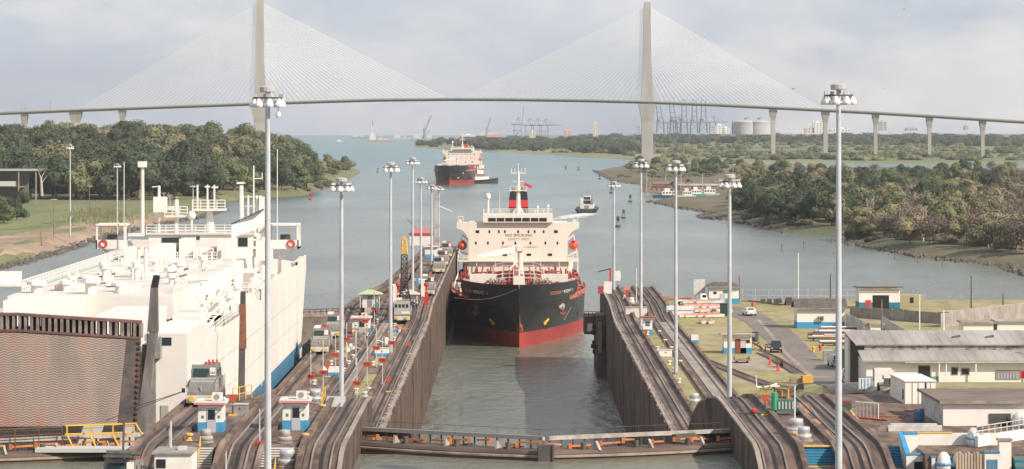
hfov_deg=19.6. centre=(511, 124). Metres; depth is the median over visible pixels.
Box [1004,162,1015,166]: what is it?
broadleaf tree
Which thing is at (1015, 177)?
dry tree
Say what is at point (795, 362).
path
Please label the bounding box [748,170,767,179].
broadleaf tree
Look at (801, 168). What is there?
dark tree
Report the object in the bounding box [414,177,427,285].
mast light
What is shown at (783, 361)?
service track
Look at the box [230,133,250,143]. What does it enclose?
broadleaf tree
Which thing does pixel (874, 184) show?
dark tree
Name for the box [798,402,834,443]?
cable channel
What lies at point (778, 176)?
dark tree
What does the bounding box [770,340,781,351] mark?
dark suv
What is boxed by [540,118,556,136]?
port crane
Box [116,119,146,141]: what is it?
dark tree
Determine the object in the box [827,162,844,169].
broadleaf tree
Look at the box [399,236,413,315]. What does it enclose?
lattice crane
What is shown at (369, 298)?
door
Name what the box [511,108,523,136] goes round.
port crane
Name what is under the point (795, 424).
capstan
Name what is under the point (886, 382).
scrap trailer
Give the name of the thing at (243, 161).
dark tree
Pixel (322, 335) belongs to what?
towing locomotive
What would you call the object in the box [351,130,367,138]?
distant vessel
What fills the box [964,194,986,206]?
dry tree
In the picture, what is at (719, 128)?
tower block
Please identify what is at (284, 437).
capstan
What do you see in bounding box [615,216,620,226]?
channel buoy
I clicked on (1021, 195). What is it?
dry tree
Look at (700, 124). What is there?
port crane
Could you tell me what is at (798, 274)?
utility pole
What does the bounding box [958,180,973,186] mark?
dark tree
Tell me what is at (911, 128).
warehouse
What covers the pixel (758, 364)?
dirt
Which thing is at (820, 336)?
pipe
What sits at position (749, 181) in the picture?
dark tree
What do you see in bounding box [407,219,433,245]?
signal cabin
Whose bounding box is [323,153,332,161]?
broadleaf tree
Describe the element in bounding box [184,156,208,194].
dark tree
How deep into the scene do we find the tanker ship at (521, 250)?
709.42 m
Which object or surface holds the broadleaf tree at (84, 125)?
on the terrain at (44, 201)
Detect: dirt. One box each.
[721,358,786,371]
[844,380,890,392]
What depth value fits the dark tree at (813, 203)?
1389.62 m
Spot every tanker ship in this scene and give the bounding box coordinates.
[434,131,483,184]
[451,163,585,346]
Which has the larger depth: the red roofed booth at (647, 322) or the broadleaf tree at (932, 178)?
the broadleaf tree at (932, 178)
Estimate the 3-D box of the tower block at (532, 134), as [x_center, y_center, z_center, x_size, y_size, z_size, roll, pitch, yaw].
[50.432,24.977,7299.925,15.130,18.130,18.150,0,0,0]
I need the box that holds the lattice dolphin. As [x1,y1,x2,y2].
[645,173,651,194]
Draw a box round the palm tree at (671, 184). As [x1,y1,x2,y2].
[666,182,678,196]
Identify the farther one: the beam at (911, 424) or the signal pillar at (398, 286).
the signal pillar at (398, 286)
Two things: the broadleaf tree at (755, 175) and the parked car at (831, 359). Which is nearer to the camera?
the parked car at (831, 359)
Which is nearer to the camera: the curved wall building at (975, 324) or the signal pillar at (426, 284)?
the curved wall building at (975, 324)
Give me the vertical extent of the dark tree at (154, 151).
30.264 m
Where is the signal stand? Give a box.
[624,287,629,296]
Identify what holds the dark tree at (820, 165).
on the terrain at (718, 204)
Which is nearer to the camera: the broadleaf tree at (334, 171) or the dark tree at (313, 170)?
the dark tree at (313, 170)
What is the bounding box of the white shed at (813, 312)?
[791,298,847,327]
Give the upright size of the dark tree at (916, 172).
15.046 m
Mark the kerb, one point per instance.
(851, 411)
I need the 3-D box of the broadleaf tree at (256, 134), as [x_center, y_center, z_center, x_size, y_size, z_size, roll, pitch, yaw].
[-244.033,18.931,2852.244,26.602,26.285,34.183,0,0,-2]
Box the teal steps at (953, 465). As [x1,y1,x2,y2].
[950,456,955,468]
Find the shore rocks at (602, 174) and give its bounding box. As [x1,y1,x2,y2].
[592,170,637,183]
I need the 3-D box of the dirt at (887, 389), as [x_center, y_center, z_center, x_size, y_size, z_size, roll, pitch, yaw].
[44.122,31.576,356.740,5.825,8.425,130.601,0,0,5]
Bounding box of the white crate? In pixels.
[874,368,891,385]
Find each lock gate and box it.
[0,423,143,463]
[301,308,338,358]
[361,420,553,461]
[541,422,731,460]
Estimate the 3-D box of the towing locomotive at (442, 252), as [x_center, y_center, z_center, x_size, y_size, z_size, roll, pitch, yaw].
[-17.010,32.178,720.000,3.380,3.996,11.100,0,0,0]
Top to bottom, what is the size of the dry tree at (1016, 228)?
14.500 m
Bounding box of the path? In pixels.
[757,319,811,374]
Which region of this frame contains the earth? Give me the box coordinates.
[0,212,182,255]
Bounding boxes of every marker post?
[224,451,226,468]
[355,329,356,364]
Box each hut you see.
[719,333,754,353]
[861,322,884,329]
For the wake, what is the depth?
1620.91 m
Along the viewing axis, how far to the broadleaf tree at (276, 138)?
2966.99 m
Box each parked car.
[742,307,756,315]
[827,354,834,366]
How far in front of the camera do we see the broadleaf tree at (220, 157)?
2119.83 m
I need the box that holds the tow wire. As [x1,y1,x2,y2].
[106,392,180,420]
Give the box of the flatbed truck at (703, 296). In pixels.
[678,293,708,305]
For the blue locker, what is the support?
on the pavement
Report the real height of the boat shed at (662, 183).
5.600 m
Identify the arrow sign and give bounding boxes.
[228,394,236,415]
[325,363,330,376]
[385,377,390,391]
[761,394,768,414]
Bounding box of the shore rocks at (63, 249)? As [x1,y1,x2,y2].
[0,208,228,268]
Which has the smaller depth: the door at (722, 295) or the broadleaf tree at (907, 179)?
the door at (722, 295)
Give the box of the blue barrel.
[914,408,923,421]
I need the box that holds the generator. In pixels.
[772,382,798,414]
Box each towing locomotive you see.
[103,422,143,468]
[182,359,225,404]
[308,325,332,352]
[324,311,344,335]
[392,298,411,320]
[418,274,435,294]
[430,254,445,272]
[437,248,448,264]
[442,241,452,256]
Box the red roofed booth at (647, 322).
[640,316,655,333]
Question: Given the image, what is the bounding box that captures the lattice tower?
[435,197,452,247]
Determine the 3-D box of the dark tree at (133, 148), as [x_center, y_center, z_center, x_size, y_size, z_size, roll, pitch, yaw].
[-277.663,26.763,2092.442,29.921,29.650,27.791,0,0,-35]
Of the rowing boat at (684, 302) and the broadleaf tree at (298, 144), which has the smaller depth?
the rowing boat at (684, 302)
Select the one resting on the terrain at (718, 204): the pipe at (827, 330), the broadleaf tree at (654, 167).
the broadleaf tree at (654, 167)
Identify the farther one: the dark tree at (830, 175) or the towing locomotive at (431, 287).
the dark tree at (830, 175)
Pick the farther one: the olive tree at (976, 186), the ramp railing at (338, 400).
the olive tree at (976, 186)
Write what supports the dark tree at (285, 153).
on the terrain at (44, 201)
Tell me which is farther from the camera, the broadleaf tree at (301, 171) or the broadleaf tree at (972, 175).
the broadleaf tree at (301, 171)
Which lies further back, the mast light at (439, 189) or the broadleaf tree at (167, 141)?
the broadleaf tree at (167, 141)
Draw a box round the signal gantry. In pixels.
[598,268,620,293]
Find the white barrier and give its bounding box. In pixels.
[855,401,887,420]
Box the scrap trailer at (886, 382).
[877,378,890,390]
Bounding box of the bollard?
[185,433,192,440]
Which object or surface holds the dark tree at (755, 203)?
on the terrain at (718, 204)
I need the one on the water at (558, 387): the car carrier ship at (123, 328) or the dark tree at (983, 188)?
the car carrier ship at (123, 328)
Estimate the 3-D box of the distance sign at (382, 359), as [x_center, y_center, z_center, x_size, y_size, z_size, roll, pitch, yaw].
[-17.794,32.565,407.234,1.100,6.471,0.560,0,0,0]
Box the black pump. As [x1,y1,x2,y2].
[795,383,803,390]
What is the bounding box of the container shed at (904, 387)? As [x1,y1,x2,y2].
[890,374,936,403]
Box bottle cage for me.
[858,378,870,389]
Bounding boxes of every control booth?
[194,392,228,431]
[279,391,312,429]
[350,313,371,333]
[424,246,438,257]
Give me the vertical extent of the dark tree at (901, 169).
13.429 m
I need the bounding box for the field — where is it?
[0,207,152,229]
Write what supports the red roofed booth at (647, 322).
on the lock wall at (645, 387)
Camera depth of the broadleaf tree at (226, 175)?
1967.14 m
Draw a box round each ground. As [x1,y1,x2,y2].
[636,315,703,408]
[666,300,1023,396]
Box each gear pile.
[345,343,360,351]
[347,330,367,336]
[375,338,388,345]
[394,326,402,331]
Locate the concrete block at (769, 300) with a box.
[761,299,777,302]
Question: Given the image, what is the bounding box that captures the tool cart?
[789,374,812,382]
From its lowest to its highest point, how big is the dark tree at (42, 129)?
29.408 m
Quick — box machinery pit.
[322,366,338,376]
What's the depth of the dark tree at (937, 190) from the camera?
1502.64 m
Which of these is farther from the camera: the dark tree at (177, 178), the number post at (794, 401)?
the dark tree at (177, 178)
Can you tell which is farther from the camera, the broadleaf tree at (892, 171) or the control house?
the broadleaf tree at (892, 171)
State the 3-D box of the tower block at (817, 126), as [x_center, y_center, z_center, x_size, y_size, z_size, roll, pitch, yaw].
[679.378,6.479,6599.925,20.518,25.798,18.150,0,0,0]
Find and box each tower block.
[529,131,535,137]
[564,129,570,136]
[593,122,597,135]
[637,124,640,133]
[715,124,723,133]
[723,126,728,133]
[804,126,812,132]
[812,121,821,132]
[878,120,886,130]
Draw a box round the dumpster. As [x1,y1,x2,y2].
[719,303,726,315]
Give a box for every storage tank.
[732,117,752,133]
[752,117,770,133]
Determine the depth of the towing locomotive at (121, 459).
229.45 m
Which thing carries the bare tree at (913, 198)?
on the terrain at (718, 204)
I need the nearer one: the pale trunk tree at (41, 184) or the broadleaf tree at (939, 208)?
the broadleaf tree at (939, 208)
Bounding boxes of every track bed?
[711,360,799,393]
[755,353,799,372]
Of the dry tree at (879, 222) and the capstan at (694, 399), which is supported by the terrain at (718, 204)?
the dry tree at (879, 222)
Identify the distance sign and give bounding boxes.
[254,409,263,445]
[307,350,314,388]
[319,344,326,387]
[331,335,338,367]
[344,322,349,363]
[353,358,360,397]
[363,340,370,384]
[371,290,376,327]
[373,327,379,367]
[378,338,385,384]
[388,327,394,353]
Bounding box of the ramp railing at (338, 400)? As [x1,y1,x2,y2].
[321,387,345,406]
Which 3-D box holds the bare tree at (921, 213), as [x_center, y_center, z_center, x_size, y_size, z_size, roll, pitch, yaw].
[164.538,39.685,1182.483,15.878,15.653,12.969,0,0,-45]
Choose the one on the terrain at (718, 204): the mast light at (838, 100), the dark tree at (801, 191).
the dark tree at (801, 191)
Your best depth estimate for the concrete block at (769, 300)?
592.66 m
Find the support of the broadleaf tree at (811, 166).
on the terrain at (718, 204)
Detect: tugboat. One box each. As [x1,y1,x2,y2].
[475,170,498,183]
[575,193,598,212]
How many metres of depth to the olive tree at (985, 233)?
1085.54 m
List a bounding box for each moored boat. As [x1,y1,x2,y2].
[652,188,673,197]
[677,183,695,196]
[691,187,705,195]
[702,181,719,194]
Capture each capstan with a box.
[198,429,213,443]
[276,429,292,443]
[276,449,295,468]
[309,389,323,403]
[361,391,367,397]
[627,297,634,303]
[688,393,699,404]
[787,418,802,431]
[796,426,812,441]
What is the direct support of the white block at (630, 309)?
on the ground at (687, 385)
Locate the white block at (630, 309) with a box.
[624,306,647,316]
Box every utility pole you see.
[51,198,56,237]
[87,185,89,212]
[798,252,798,297]
[881,299,882,329]
[919,294,919,329]
[938,310,948,329]
[970,276,971,307]
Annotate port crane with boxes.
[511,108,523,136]
[522,118,536,135]
[532,118,541,135]
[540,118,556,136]
[656,104,664,132]
[665,116,673,132]
[669,101,678,132]
[674,116,689,132]
[680,100,688,132]
[690,100,698,132]
[699,100,707,132]
[708,116,723,132]
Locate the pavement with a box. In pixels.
[802,394,1023,468]
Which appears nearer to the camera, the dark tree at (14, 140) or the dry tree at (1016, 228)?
the dry tree at (1016, 228)
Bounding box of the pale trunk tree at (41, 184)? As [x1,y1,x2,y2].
[38,167,47,195]
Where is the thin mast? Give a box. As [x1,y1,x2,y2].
[636,268,636,302]
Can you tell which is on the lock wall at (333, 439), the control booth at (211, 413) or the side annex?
the control booth at (211, 413)
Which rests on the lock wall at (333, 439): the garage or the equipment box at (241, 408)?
the equipment box at (241, 408)
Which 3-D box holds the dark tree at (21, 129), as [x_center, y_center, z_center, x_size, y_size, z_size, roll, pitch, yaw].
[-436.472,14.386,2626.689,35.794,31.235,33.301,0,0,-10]
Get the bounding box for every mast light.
[66,144,73,236]
[113,163,120,238]
[249,86,285,468]
[328,177,354,395]
[381,162,399,353]
[405,157,419,290]
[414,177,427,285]
[426,185,437,265]
[433,186,443,245]
[607,181,620,289]
[633,159,648,327]
[666,160,685,373]
[717,174,741,397]
[820,83,856,468]
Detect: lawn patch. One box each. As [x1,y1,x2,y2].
[354,374,378,394]
[374,357,387,364]
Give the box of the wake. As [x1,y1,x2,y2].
[554,213,594,218]
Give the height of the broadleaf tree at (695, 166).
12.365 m
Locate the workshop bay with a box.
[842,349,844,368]
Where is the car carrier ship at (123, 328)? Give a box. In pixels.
[0,149,305,450]
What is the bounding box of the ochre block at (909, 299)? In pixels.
[900,294,923,305]
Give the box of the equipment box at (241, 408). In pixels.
[231,403,248,414]
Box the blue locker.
[983,451,999,468]
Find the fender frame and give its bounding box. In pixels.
[591,312,604,377]
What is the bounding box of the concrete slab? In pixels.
[392,324,404,335]
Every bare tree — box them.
[855,198,885,211]
[889,208,910,225]
[903,189,924,203]
[908,205,932,241]
[981,195,1017,214]
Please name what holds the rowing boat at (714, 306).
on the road
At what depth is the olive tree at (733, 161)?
3209.39 m
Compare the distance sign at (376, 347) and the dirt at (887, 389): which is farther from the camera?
the distance sign at (376, 347)
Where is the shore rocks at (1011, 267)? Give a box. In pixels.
[835,238,1023,275]
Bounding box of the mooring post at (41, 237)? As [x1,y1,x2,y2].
[39,231,46,245]
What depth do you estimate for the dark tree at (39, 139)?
2127.37 m
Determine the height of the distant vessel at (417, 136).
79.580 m
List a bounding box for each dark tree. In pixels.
[0,124,15,140]
[0,132,35,154]
[0,147,38,189]
[0,153,11,168]
[7,199,21,205]
[8,202,29,219]
[11,124,29,134]
[12,190,30,203]
[24,133,53,148]
[25,124,54,135]
[29,153,75,198]
[29,164,64,197]
[35,160,73,196]
[41,129,68,145]
[53,126,82,143]
[67,141,92,153]
[70,124,106,145]
[71,136,96,147]
[71,146,97,159]
[71,155,95,197]
[77,155,124,198]
[79,150,115,192]
[91,142,109,152]
[92,148,164,199]
[94,141,144,192]
[104,120,134,140]
[106,126,123,145]
[113,138,159,149]
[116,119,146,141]
[123,142,137,151]
[127,141,148,148]
[136,146,165,160]
[141,151,156,158]
[145,158,182,196]
[152,161,197,199]
[163,137,213,162]
[181,152,221,168]
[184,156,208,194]
[192,161,228,195]
[202,140,222,148]
[235,157,256,184]
[249,157,263,186]
[252,135,270,143]
[254,152,280,159]
[257,157,299,189]
[273,147,298,157]
[295,146,319,164]
[301,160,317,187]
[304,158,321,186]
[634,155,645,161]
[650,157,658,164]
[705,157,719,163]
[714,160,723,174]
[731,179,758,208]
[731,182,764,214]
[736,159,743,164]
[749,189,780,218]
[750,191,771,219]
[758,180,773,186]
[759,187,788,218]
[764,171,791,183]
[766,178,785,184]
[768,163,781,172]
[769,191,791,210]
[776,160,786,170]
[778,193,805,219]
[781,185,792,190]
[787,169,804,181]
[788,175,810,189]
[788,186,813,218]
[792,171,814,180]
[794,166,804,171]
[794,187,827,218]
[804,182,820,188]
[807,177,834,184]
[812,163,826,170]
[818,182,835,219]
[822,167,849,187]
[823,188,855,220]
[831,184,858,195]
[846,183,871,189]
[850,169,879,186]
[855,166,871,175]
[865,180,885,190]
[888,175,909,187]
[895,166,910,174]
[909,167,924,181]
[909,180,946,196]
[911,165,930,177]
[934,164,943,169]
[937,168,949,178]
[938,162,948,169]
[940,182,956,190]
[949,184,968,193]
[958,159,972,169]
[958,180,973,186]
[975,167,988,172]
[977,171,998,185]
[977,185,990,192]
[988,171,1003,178]
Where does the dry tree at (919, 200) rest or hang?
on the terrain at (718, 204)
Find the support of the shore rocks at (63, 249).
on the terrain at (44, 201)
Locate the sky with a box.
[0,0,1023,134]
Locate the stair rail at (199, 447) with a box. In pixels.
[198,436,200,459]
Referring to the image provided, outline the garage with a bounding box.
[853,286,902,308]
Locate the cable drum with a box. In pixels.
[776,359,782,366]
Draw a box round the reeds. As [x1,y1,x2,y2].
[49,203,139,233]
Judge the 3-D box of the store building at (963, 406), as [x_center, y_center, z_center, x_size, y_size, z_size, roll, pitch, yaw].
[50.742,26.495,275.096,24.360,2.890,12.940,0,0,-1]
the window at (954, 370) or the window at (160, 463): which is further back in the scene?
the window at (954, 370)
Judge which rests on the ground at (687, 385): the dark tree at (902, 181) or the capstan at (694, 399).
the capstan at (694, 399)
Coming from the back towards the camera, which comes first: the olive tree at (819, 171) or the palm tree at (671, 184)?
the olive tree at (819, 171)
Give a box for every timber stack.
[663,296,692,299]
[956,452,981,468]
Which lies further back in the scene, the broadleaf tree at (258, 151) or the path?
the broadleaf tree at (258, 151)
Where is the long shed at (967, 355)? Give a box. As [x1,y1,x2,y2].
[843,330,1023,382]
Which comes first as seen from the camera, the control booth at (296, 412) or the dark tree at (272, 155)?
the control booth at (296, 412)
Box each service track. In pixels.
[701,359,786,390]
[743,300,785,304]
[757,352,803,372]
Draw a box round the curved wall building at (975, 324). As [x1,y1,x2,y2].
[957,320,996,329]
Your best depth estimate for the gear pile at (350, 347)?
467.95 m
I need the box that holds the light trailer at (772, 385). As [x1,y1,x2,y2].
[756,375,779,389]
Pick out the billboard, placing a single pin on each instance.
(699, 286)
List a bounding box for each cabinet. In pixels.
[375,347,389,356]
[658,349,671,356]
[690,333,698,343]
[823,350,832,360]
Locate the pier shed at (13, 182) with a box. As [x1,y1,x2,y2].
[0,169,41,203]
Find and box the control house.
[705,282,741,303]
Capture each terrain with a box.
[0,159,360,265]
[414,134,1023,164]
[600,163,1023,267]
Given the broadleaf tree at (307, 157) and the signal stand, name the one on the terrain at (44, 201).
the broadleaf tree at (307, 157)
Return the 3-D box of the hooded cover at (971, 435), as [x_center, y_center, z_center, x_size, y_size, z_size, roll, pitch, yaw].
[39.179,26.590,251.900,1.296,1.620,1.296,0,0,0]
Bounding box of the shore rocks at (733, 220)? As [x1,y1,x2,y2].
[646,200,794,232]
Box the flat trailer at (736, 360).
[733,356,749,362]
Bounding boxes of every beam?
[878,425,941,430]
[880,423,936,426]
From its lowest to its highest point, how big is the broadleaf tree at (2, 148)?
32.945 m
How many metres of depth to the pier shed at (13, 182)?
1724.00 m
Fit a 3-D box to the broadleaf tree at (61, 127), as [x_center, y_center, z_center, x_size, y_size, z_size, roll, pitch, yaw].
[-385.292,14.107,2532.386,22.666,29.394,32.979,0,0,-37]
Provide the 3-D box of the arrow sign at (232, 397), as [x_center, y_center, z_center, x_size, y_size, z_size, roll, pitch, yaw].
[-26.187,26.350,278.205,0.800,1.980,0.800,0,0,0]
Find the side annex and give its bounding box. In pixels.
[991,319,1023,329]
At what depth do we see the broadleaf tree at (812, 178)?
1672.41 m
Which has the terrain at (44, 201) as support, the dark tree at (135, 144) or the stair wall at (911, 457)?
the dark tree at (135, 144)
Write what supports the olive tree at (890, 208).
on the terrain at (718, 204)
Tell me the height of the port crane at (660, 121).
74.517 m
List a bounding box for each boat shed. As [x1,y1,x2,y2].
[643,185,664,192]
[652,182,688,187]
[673,184,727,190]
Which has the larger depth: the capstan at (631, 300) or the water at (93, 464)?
the capstan at (631, 300)
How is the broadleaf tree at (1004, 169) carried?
on the terrain at (718, 204)
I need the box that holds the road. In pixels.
[718,306,886,393]
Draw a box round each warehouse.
[486,133,501,136]
[829,127,849,131]
[905,126,917,130]
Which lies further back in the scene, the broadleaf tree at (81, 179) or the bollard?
the broadleaf tree at (81, 179)
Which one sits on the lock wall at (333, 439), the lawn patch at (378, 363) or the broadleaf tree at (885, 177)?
the lawn patch at (378, 363)
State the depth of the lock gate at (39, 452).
268.84 m
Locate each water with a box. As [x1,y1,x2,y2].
[0,135,1023,448]
[0,460,104,468]
[353,454,741,468]
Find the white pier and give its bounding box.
[996,438,1012,468]
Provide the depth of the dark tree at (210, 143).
2283.09 m
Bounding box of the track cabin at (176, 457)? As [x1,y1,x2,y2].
[152,421,198,468]
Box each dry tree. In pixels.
[793,162,807,169]
[863,212,895,232]
[869,164,879,169]
[882,206,918,226]
[895,202,926,214]
[900,171,912,178]
[902,175,919,183]
[908,195,929,206]
[910,215,949,244]
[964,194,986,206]
[964,213,1011,247]
[967,206,989,215]
[985,185,1010,196]
[986,161,996,168]
[991,217,1023,252]
[1000,194,1017,208]
[1004,174,1021,182]
[1004,208,1023,213]
[1010,186,1023,198]
[1011,199,1023,209]
[1015,189,1023,198]
[1017,203,1023,216]
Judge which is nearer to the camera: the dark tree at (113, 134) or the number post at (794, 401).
the number post at (794, 401)
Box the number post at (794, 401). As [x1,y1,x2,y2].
[794,386,795,417]
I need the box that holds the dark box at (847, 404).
[842,400,851,410]
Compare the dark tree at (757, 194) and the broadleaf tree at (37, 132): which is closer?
the dark tree at (757, 194)
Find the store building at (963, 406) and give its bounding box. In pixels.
[917,388,1023,425]
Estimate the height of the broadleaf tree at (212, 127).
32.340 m
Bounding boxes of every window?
[156,459,165,467]
[865,300,870,306]
[918,366,929,377]
[951,367,957,374]
[961,368,969,374]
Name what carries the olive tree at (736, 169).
on the terrain at (718, 204)
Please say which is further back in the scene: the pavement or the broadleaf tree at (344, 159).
the broadleaf tree at (344, 159)
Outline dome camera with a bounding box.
[276,107,280,117]
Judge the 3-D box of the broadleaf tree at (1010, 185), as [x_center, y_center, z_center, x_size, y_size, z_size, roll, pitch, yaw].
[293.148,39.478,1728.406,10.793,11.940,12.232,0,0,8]
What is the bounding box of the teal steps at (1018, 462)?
[1014,456,1023,468]
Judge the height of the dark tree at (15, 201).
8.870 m
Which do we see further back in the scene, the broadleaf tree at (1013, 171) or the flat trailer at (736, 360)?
the broadleaf tree at (1013, 171)
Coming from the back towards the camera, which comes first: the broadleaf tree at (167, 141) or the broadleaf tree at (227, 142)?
the broadleaf tree at (227, 142)
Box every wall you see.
[129,245,458,468]
[600,285,902,468]
[666,304,693,314]
[898,432,935,468]
[917,432,998,444]
[975,419,1023,446]
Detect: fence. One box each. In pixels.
[742,289,855,300]
[846,314,870,329]
[850,306,940,323]
[882,316,905,329]
[907,291,967,304]
[941,303,1023,326]
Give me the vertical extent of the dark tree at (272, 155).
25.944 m
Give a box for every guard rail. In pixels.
[232,384,251,399]
[760,387,788,398]
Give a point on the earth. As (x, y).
(7, 242)
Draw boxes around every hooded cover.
[935,452,951,468]
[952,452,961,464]
[966,428,978,446]
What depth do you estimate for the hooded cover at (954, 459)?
245.23 m
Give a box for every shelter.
[358,290,382,307]
[396,290,420,307]
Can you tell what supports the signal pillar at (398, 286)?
on the lock wall at (333, 439)
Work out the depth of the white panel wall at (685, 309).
552.75 m
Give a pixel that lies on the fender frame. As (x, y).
(598, 342)
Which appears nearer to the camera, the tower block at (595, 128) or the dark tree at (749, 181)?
the dark tree at (749, 181)
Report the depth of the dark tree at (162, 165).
1843.46 m
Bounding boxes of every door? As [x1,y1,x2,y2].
[207,408,215,431]
[291,406,299,429]
[358,321,364,332]
[367,296,371,307]
[720,293,724,302]
[735,339,740,353]
[873,295,888,308]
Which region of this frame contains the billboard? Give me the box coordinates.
[694,279,704,294]
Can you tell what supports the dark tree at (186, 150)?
on the terrain at (44, 201)
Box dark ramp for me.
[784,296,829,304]
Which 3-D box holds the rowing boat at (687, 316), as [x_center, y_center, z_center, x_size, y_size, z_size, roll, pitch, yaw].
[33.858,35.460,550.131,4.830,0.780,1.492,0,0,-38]
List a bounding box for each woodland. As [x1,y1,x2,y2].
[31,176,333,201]
[414,137,640,153]
[456,131,1023,145]
[551,139,1023,160]
[617,168,1023,249]
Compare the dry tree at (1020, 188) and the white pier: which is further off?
the dry tree at (1020, 188)
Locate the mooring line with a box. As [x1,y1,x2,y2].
[459,289,516,299]
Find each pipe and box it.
[808,333,844,335]
[808,336,844,337]
[818,328,856,329]
[818,330,842,331]
[819,340,844,341]
[820,326,855,327]
[820,338,844,339]
[824,334,844,335]
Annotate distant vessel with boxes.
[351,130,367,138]
[368,120,391,141]
[392,135,410,138]
[411,115,435,139]
[480,117,490,135]
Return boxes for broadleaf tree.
[0,143,9,153]
[0,205,16,222]
[27,130,59,138]
[27,139,75,159]
[30,151,55,161]
[38,120,56,127]
[54,124,67,128]
[57,122,71,127]
[58,157,104,199]
[74,122,91,127]
[100,125,109,130]
[138,123,166,146]
[157,133,177,149]
[163,125,182,135]
[178,124,191,132]
[180,124,196,134]
[183,128,215,143]
[195,120,223,138]
[206,144,223,154]
[208,161,231,182]
[211,153,228,163]
[215,134,238,154]
[217,159,232,188]
[222,161,252,190]
[226,141,252,160]
[226,155,240,162]
[227,122,254,136]
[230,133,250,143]
[231,164,264,186]
[244,139,270,150]
[247,146,264,160]
[251,130,271,138]
[255,162,264,186]
[270,133,290,145]
[270,142,295,152]
[283,153,304,162]
[289,137,306,144]
[289,160,313,189]
[293,141,311,151]
[299,153,320,169]
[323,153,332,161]
[328,162,342,169]
[329,168,338,176]
[340,156,348,162]
[342,162,350,172]
[649,164,660,170]
[670,165,685,174]
[673,163,690,172]
[679,156,688,162]
[691,161,700,172]
[697,162,713,175]
[712,162,724,175]
[723,160,729,167]
[740,170,761,183]
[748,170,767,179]
[751,159,764,166]
[753,166,761,172]
[771,182,791,188]
[774,156,786,163]
[806,163,815,172]
[807,175,825,181]
[817,192,852,222]
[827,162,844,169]
[845,174,852,184]
[853,192,882,209]
[872,189,910,211]
[873,189,890,195]
[879,170,897,182]
[881,167,899,175]
[891,173,910,182]
[914,189,935,199]
[919,175,940,183]
[919,194,969,234]
[929,170,945,177]
[945,162,962,178]
[963,190,980,207]
[964,170,984,182]
[971,195,1009,213]
[973,159,982,168]
[989,175,1012,188]
[991,164,1010,176]
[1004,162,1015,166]
[1007,164,1021,177]
[1007,182,1019,197]
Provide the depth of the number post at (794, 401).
271.40 m
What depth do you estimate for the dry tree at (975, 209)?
1229.00 m
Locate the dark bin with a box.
[752,332,758,341]
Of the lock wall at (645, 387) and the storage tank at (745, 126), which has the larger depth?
the storage tank at (745, 126)
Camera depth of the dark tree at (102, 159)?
1814.13 m
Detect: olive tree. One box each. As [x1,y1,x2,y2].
[96,128,109,134]
[174,133,186,145]
[321,166,331,173]
[346,160,355,166]
[624,162,637,170]
[645,168,657,174]
[651,156,665,164]
[691,157,701,161]
[728,165,743,174]
[729,158,736,164]
[738,162,750,168]
[742,165,755,171]
[782,168,793,174]
[809,167,826,178]
[841,206,889,228]
[844,167,855,175]
[846,215,877,233]
[851,185,875,193]
[875,181,905,194]
[881,199,924,228]
[893,213,931,243]
[902,183,915,195]
[935,179,950,186]
[937,189,967,204]
[943,214,972,239]
[945,197,970,208]
[948,179,958,185]
[957,168,971,178]
[959,179,976,183]
[961,212,1001,245]
[965,218,1023,250]
[966,182,991,191]
[976,186,1004,198]
[985,210,1019,219]
[1002,211,1021,218]
[1004,189,1019,201]
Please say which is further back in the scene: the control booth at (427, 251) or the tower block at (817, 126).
the tower block at (817, 126)
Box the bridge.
[0,0,1023,160]
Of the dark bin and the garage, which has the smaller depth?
the dark bin
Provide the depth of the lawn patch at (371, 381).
410.93 m
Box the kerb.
[849,410,913,418]
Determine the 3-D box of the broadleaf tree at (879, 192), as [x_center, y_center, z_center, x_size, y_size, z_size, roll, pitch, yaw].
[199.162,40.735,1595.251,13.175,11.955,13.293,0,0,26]
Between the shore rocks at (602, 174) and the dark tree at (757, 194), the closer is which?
the dark tree at (757, 194)
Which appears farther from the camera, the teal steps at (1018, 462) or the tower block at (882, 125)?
the tower block at (882, 125)
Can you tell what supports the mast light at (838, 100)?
on the lock wall at (645, 387)
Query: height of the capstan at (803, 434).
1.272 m
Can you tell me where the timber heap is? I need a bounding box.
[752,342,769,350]
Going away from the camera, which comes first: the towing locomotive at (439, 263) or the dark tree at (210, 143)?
the towing locomotive at (439, 263)
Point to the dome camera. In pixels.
(278, 114)
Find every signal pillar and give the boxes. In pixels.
[392,284,396,302]
[396,282,399,298]
[418,279,426,296]
[424,282,428,305]
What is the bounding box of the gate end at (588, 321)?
[583,311,600,369]
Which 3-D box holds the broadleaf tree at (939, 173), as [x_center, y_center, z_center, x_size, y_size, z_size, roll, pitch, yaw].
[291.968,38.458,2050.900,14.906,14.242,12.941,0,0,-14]
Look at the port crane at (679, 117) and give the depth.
6990.41 m
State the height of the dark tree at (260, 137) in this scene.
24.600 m
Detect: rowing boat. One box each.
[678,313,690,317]
[681,299,694,303]
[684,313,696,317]
[687,299,701,303]
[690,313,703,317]
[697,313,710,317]
[699,308,719,311]
[701,299,722,303]
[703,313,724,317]
[707,304,719,307]

